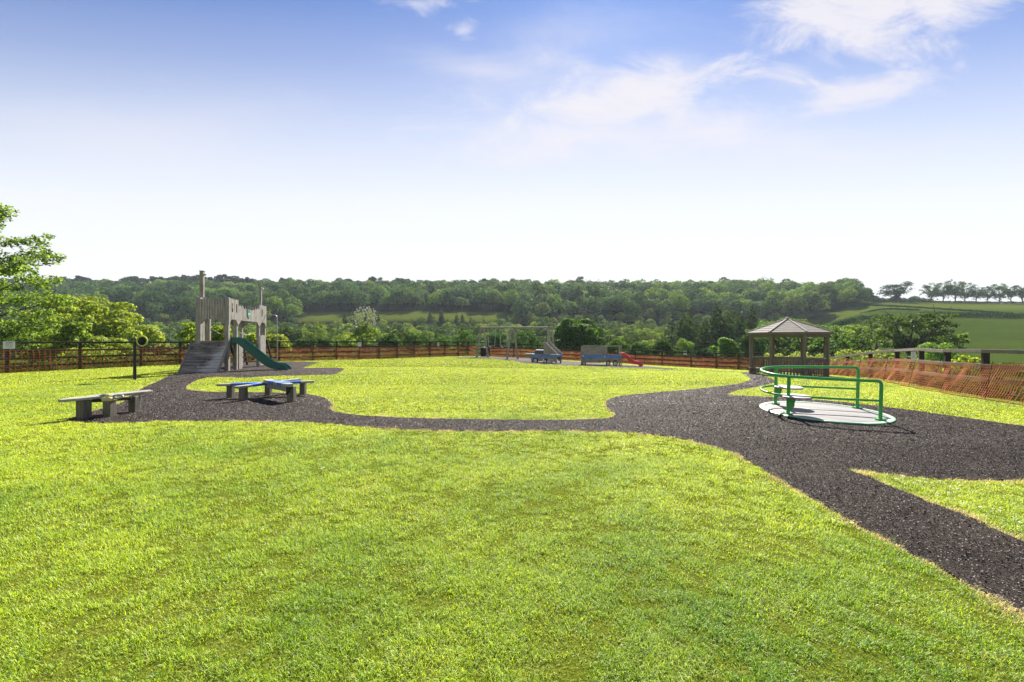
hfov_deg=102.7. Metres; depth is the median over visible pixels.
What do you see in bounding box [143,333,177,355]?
shrub
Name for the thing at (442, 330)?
tall tree
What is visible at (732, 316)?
conifer tree
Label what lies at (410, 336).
shrub
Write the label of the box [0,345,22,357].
broadleaf tree
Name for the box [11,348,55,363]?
shrub
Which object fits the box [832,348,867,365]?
gorse bush
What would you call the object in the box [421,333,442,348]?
broadleaf tree
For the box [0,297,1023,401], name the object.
hillside
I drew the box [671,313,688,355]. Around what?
conifer tree
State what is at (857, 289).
knoll tree
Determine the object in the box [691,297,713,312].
broadleaf tree
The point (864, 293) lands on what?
knoll tree
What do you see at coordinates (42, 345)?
shrub
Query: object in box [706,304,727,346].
conifer tree
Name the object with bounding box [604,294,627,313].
broadleaf tree
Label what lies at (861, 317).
hedge
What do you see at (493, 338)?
shrub
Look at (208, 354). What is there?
play tower
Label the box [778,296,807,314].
broadleaf tree
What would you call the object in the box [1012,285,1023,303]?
ridge tree
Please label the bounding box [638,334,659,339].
broadleaf tree
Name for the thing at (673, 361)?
barrier net
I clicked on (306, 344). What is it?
shrub
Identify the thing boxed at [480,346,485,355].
litter bin
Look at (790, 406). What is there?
roundabout
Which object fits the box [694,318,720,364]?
conifer tree
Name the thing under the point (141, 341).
speaking tube
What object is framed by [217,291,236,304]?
tall tree
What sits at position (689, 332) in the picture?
conifer tree
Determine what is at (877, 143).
sky
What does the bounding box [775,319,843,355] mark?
open crowned tree
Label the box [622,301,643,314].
broadleaf tree
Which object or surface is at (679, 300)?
broadleaf tree
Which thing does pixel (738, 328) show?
conifer tree
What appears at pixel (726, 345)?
willow bush
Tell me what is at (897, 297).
hedgerow bush
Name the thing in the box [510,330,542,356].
shrub
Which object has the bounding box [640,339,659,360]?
broadleaf tree
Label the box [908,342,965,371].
shrub
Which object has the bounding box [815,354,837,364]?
gorse bush
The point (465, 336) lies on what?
shrub
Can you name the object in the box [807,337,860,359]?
open crowned tree
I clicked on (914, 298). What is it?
hedgerow bush
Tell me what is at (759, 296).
broadleaf tree
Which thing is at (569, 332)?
dark round tree
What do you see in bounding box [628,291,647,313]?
broadleaf tree
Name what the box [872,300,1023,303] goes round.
hedge
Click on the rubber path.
(788, 456)
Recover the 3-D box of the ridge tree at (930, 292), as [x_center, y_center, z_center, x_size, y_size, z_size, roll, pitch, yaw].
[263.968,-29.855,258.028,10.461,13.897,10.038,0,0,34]
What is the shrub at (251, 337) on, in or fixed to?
on the hillside
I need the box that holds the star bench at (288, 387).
[216,378,314,401]
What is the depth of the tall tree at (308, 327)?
131.90 m
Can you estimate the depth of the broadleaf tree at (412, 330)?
131.90 m
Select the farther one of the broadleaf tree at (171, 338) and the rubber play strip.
the broadleaf tree at (171, 338)
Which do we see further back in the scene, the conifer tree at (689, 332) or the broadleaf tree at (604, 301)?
the broadleaf tree at (604, 301)
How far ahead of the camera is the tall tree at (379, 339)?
95.59 m
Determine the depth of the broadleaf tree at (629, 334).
103.95 m
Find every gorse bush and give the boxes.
[764,353,789,368]
[786,351,814,360]
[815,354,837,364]
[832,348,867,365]
[855,349,890,371]
[878,353,906,370]
[942,355,980,375]
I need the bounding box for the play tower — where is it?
[178,270,291,372]
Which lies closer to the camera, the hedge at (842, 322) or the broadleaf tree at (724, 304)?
the hedge at (842, 322)
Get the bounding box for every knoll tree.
[833,279,845,285]
[839,285,862,301]
[842,277,862,286]
[853,287,869,300]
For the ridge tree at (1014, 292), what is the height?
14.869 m
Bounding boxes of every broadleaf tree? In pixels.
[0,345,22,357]
[12,292,42,305]
[72,293,92,296]
[99,289,121,307]
[109,290,134,302]
[124,297,147,313]
[137,334,174,353]
[138,291,169,313]
[166,335,182,350]
[241,295,266,303]
[266,330,279,335]
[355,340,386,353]
[385,329,412,349]
[408,328,421,332]
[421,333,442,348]
[504,333,538,352]
[599,297,616,314]
[602,335,628,361]
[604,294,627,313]
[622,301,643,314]
[622,330,648,359]
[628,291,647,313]
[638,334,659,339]
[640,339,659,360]
[646,330,663,336]
[668,292,691,311]
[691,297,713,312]
[703,299,728,313]
[742,290,765,301]
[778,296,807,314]
[783,341,799,356]
[811,282,836,295]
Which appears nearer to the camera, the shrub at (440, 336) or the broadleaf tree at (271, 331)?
the shrub at (440, 336)
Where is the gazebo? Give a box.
[745,317,833,376]
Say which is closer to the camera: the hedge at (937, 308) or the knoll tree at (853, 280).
the hedge at (937, 308)
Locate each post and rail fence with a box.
[0,341,763,371]
[762,348,1023,396]
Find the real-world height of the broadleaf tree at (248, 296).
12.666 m
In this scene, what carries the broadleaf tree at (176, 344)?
on the hillside
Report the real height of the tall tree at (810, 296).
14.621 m
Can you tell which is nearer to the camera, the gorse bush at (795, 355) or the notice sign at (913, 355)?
the notice sign at (913, 355)
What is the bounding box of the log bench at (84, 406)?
[58,390,152,418]
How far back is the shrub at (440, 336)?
59.43 m
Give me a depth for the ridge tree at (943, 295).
260.56 m
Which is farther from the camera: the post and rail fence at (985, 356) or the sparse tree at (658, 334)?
the sparse tree at (658, 334)
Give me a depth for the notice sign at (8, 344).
17.51 m
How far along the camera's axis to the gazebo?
18.98 m
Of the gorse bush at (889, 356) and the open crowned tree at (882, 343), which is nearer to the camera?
the gorse bush at (889, 356)
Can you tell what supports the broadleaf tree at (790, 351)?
on the hillside
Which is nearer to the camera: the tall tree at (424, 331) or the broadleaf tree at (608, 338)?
the broadleaf tree at (608, 338)
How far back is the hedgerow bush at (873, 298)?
261.10 m
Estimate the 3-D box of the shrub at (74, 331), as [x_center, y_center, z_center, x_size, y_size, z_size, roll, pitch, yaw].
[-27.858,0.113,26.064,2.458,2.816,2.859,0,0,-45]
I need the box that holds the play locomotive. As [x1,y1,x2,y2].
[525,340,561,362]
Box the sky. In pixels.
[0,0,1023,303]
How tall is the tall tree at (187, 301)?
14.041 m
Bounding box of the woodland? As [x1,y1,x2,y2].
[0,274,874,356]
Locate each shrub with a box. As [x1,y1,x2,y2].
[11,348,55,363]
[26,334,59,361]
[45,321,100,361]
[57,347,125,362]
[77,335,129,361]
[114,343,137,359]
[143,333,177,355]
[211,325,231,345]
[246,332,255,359]
[266,333,291,350]
[293,337,317,353]
[310,337,334,353]
[331,334,357,353]
[380,334,402,353]
[399,332,428,353]
[428,334,456,351]
[449,330,479,354]
[484,332,507,354]
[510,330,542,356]
[606,338,629,361]
[626,341,655,360]
[650,338,678,365]
[692,348,719,364]
[737,335,768,360]
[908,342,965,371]
[971,362,1023,378]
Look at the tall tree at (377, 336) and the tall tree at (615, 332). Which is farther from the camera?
the tall tree at (615, 332)
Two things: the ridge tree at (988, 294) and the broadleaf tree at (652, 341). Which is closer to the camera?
the broadleaf tree at (652, 341)
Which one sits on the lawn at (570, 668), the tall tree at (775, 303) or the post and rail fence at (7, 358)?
the post and rail fence at (7, 358)
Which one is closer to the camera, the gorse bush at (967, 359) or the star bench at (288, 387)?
the star bench at (288, 387)
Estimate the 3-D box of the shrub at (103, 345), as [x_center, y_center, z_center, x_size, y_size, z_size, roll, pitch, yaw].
[-26.788,0.566,27.011,2.436,1.934,2.396,0,0,0]
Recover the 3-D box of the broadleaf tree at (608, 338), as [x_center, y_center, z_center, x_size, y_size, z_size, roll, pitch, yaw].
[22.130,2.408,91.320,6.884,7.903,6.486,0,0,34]
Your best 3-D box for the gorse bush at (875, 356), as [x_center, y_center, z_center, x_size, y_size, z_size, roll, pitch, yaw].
[29.065,1.816,33.032,2.093,2.349,2.203,0,0,-11]
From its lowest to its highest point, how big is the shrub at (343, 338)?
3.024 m
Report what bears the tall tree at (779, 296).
on the hillside
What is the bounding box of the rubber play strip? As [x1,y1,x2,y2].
[456,357,673,368]
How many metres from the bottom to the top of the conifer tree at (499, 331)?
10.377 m
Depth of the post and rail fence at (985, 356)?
11.98 m
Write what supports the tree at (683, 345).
on the hillside
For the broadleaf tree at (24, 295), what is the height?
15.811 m
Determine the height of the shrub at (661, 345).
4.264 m
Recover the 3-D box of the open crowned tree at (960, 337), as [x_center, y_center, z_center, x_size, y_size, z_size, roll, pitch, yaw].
[65.481,1.480,61.977,4.887,6.680,5.659,0,0,0]
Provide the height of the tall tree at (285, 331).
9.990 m
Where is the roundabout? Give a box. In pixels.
[759,366,895,424]
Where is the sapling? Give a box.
[175,322,195,346]
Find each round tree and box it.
[17,294,164,344]
[550,318,606,356]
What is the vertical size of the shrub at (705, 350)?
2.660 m
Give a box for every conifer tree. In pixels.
[490,323,506,353]
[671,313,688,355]
[676,311,696,361]
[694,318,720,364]
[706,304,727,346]
[715,313,745,364]
[728,306,735,325]
[733,311,748,363]
[744,306,760,360]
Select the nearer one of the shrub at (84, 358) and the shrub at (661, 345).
the shrub at (84, 358)
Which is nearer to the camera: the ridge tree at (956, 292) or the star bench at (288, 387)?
the star bench at (288, 387)
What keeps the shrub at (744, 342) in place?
on the hillside
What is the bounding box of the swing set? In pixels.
[476,326,554,358]
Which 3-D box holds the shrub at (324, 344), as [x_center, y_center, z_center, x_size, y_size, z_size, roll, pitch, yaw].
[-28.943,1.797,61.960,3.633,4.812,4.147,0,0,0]
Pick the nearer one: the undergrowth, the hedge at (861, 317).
the undergrowth
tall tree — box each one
[178,296,195,318]
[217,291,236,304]
[276,324,302,353]
[305,326,319,333]
[329,330,342,338]
[370,329,387,344]
[374,337,388,351]
[420,330,434,335]
[433,326,449,337]
[473,324,488,336]
[533,328,547,338]
[607,328,623,335]
[660,329,679,347]
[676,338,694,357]
[764,295,781,314]
[767,289,784,311]
[803,290,819,313]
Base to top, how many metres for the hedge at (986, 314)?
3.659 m
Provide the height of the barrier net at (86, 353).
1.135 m
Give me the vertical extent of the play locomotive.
1.770 m
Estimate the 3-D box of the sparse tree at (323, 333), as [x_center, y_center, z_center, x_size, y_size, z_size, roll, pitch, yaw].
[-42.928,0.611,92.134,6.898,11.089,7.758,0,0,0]
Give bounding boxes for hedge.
[831,317,858,325]
[856,308,920,314]
[857,313,893,319]
[871,304,1006,313]
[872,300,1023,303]
[917,311,1023,317]
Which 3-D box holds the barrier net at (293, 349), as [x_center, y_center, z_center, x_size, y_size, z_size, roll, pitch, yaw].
[-11.679,0.943,32.126,22.324,1.124,1.069,0,0,-42]
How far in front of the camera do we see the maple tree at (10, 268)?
25.92 m
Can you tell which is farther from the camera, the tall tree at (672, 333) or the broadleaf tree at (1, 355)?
the tall tree at (672, 333)
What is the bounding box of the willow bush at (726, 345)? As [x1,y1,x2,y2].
[709,337,737,363]
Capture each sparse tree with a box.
[306,321,336,350]
[651,331,670,338]
[759,337,788,354]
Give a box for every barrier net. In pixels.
[0,348,181,372]
[181,346,476,362]
[490,347,761,369]
[763,358,1023,405]
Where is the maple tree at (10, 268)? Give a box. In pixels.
[0,203,77,349]
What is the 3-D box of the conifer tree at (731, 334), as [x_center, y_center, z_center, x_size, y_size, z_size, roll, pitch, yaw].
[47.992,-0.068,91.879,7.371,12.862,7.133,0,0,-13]
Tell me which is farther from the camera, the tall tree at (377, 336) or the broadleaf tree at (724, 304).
the broadleaf tree at (724, 304)
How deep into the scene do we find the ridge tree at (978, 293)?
258.58 m
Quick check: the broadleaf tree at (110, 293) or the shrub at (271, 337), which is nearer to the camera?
the shrub at (271, 337)
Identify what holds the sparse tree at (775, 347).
on the hillside
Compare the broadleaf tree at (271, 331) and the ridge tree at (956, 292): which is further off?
the ridge tree at (956, 292)
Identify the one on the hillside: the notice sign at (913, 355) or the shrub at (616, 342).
the shrub at (616, 342)
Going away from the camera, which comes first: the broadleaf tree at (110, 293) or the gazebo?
the gazebo
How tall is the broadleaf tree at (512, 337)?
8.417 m
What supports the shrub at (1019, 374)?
on the hillside
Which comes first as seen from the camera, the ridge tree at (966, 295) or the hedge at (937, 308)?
the hedge at (937, 308)
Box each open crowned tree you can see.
[744,315,802,355]
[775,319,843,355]
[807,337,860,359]
[815,318,876,351]
[843,325,902,354]
[865,305,961,368]
[930,330,969,361]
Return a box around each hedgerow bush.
[868,295,880,300]
[890,295,902,300]
[909,296,921,302]
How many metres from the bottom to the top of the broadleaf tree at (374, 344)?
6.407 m
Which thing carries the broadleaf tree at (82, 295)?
on the hillside
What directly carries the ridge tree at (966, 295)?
on the hillside
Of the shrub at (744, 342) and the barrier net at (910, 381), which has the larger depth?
the shrub at (744, 342)
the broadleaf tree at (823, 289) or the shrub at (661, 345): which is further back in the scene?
the broadleaf tree at (823, 289)
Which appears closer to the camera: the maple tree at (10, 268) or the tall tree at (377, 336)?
the maple tree at (10, 268)
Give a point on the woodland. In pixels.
(288, 297)
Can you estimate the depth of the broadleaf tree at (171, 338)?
96.22 m
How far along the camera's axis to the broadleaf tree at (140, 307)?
242.05 m
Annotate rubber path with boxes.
[68,362,1023,611]
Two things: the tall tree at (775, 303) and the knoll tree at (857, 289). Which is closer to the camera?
the tall tree at (775, 303)
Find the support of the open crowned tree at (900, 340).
on the hillside
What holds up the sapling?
on the hillside
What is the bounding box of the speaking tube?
[133,336,147,379]
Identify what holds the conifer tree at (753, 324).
on the hillside
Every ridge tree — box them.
[877,281,913,299]
[919,283,942,302]
[932,279,952,302]
[944,281,966,302]
[951,282,976,302]
[965,284,985,302]
[980,287,996,302]
[986,283,1012,303]
[1000,283,1023,303]
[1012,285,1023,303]
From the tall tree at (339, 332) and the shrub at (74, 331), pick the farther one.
the tall tree at (339, 332)
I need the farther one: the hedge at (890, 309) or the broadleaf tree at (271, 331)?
the hedge at (890, 309)
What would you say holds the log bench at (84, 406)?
on the rubber path
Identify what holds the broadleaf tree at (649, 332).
on the hillside
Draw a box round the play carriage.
[581,345,642,366]
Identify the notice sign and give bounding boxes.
[3,341,14,348]
[911,352,915,359]
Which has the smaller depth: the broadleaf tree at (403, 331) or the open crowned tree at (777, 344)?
the open crowned tree at (777, 344)
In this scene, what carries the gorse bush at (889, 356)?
on the hillside
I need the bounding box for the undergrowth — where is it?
[0,348,1023,399]
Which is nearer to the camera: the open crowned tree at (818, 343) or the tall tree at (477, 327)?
the open crowned tree at (818, 343)
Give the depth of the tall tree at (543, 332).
131.29 m
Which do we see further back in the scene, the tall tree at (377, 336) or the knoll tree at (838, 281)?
the knoll tree at (838, 281)
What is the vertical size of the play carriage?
1.517 m
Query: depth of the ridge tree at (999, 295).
256.87 m
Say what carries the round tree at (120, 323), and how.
on the hillside
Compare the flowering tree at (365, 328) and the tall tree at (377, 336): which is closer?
the flowering tree at (365, 328)
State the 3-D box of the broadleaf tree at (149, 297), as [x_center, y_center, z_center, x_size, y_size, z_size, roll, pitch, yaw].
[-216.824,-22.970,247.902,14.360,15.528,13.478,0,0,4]
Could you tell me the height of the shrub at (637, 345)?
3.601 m
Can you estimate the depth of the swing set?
35.02 m
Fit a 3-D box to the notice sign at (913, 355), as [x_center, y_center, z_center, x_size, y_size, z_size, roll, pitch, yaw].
[12.256,0.445,12.506,0.100,0.240,0.015,0,0,45]
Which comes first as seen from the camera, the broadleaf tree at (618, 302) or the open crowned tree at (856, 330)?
the open crowned tree at (856, 330)
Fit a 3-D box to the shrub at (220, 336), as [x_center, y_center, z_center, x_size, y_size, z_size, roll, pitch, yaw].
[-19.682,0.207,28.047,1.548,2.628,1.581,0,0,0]
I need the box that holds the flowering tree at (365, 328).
[349,306,377,353]
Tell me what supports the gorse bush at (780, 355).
on the hillside
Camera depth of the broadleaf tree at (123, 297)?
249.07 m
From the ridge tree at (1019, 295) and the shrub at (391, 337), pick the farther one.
the ridge tree at (1019, 295)
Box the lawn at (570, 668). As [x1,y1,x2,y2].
[0,356,1023,681]
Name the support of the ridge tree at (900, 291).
on the hillside

